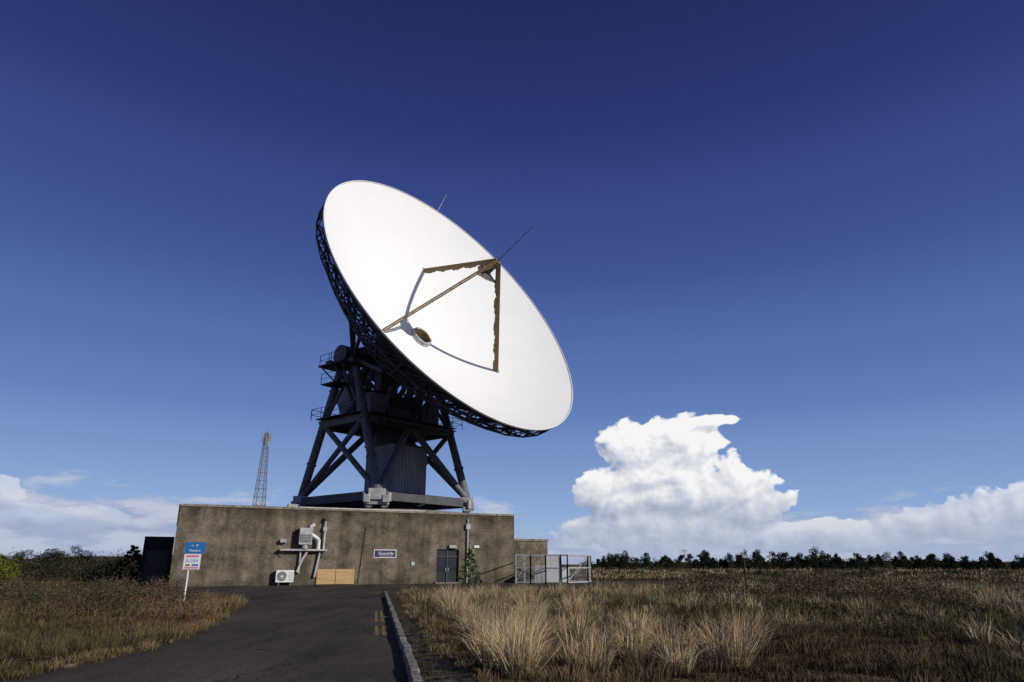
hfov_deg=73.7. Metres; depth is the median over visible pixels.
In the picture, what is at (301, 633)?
asphalt road
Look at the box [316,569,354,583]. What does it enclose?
plywood panel
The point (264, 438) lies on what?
radio mast
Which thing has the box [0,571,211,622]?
bramble bushes
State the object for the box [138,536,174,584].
side shed
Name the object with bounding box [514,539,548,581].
annex
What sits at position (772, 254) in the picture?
sky
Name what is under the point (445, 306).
satellite dish antenna
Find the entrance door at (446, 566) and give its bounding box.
[433,545,460,583]
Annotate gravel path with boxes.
[389,594,482,681]
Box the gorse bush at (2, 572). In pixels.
[0,553,22,594]
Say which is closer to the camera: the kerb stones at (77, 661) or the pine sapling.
the kerb stones at (77, 661)
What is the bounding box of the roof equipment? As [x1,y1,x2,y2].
[287,504,413,510]
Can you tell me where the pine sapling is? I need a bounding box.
[458,548,485,589]
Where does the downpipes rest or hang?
attached to the walls
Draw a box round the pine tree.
[110,544,141,580]
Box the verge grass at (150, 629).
[0,567,498,681]
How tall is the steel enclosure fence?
2.420 m
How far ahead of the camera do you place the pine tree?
57.94 m
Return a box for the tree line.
[577,546,1023,570]
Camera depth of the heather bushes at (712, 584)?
30.72 m
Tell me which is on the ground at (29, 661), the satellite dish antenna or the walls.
the walls
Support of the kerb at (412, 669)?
on the asphalt road
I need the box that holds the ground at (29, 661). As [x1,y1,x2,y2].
[0,564,1023,681]
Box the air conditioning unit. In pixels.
[275,570,293,585]
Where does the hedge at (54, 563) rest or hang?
on the ground at (29, 661)
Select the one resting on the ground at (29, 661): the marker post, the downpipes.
the marker post
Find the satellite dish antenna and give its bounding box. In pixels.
[291,180,572,512]
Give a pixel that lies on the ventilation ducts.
(306, 535)
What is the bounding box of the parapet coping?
[176,503,513,525]
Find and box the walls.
[169,506,513,586]
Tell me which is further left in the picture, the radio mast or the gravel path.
the radio mast
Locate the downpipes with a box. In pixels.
[411,519,478,582]
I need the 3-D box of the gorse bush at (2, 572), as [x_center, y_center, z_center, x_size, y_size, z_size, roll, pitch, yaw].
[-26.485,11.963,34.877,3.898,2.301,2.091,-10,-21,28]
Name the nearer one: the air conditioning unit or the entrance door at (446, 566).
the air conditioning unit
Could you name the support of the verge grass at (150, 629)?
on the ground at (29, 661)
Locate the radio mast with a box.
[252,427,271,505]
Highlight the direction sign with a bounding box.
[183,542,205,600]
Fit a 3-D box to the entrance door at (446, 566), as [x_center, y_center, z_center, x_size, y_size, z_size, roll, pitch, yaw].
[-5.624,19.608,59.990,2.500,3.200,0.780,8,-20,-24]
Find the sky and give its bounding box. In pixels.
[0,0,1023,563]
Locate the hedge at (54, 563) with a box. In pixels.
[0,545,171,585]
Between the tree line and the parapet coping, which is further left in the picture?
the parapet coping
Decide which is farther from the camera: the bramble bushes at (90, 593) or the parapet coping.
the parapet coping
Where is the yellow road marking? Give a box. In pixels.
[375,611,385,634]
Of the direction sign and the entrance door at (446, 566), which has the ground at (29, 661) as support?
the direction sign
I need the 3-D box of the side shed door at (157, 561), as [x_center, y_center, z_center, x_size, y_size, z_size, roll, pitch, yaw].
[-28.194,17.966,54.001,1.600,2.600,0.031,8,-20,-24]
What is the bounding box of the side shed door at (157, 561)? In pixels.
[142,551,168,585]
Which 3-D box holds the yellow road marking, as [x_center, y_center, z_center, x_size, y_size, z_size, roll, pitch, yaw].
[-3.921,8.270,20.179,0.255,0.001,8.702,3,-18,-10]
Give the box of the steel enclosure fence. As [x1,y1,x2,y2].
[515,554,591,583]
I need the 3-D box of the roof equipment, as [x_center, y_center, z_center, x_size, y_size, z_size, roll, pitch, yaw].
[-13.553,14.893,59.970,11.700,0.750,2.100,8,-20,-24]
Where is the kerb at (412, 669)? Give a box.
[384,591,422,681]
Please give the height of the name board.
0.680 m
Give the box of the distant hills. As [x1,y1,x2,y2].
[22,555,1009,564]
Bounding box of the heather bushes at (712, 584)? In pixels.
[664,569,1023,634]
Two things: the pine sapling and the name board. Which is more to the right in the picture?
the pine sapling
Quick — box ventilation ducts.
[279,518,365,579]
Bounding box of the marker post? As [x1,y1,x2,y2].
[742,555,747,592]
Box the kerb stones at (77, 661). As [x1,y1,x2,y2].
[22,617,219,673]
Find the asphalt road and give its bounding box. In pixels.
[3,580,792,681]
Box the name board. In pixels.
[373,549,396,557]

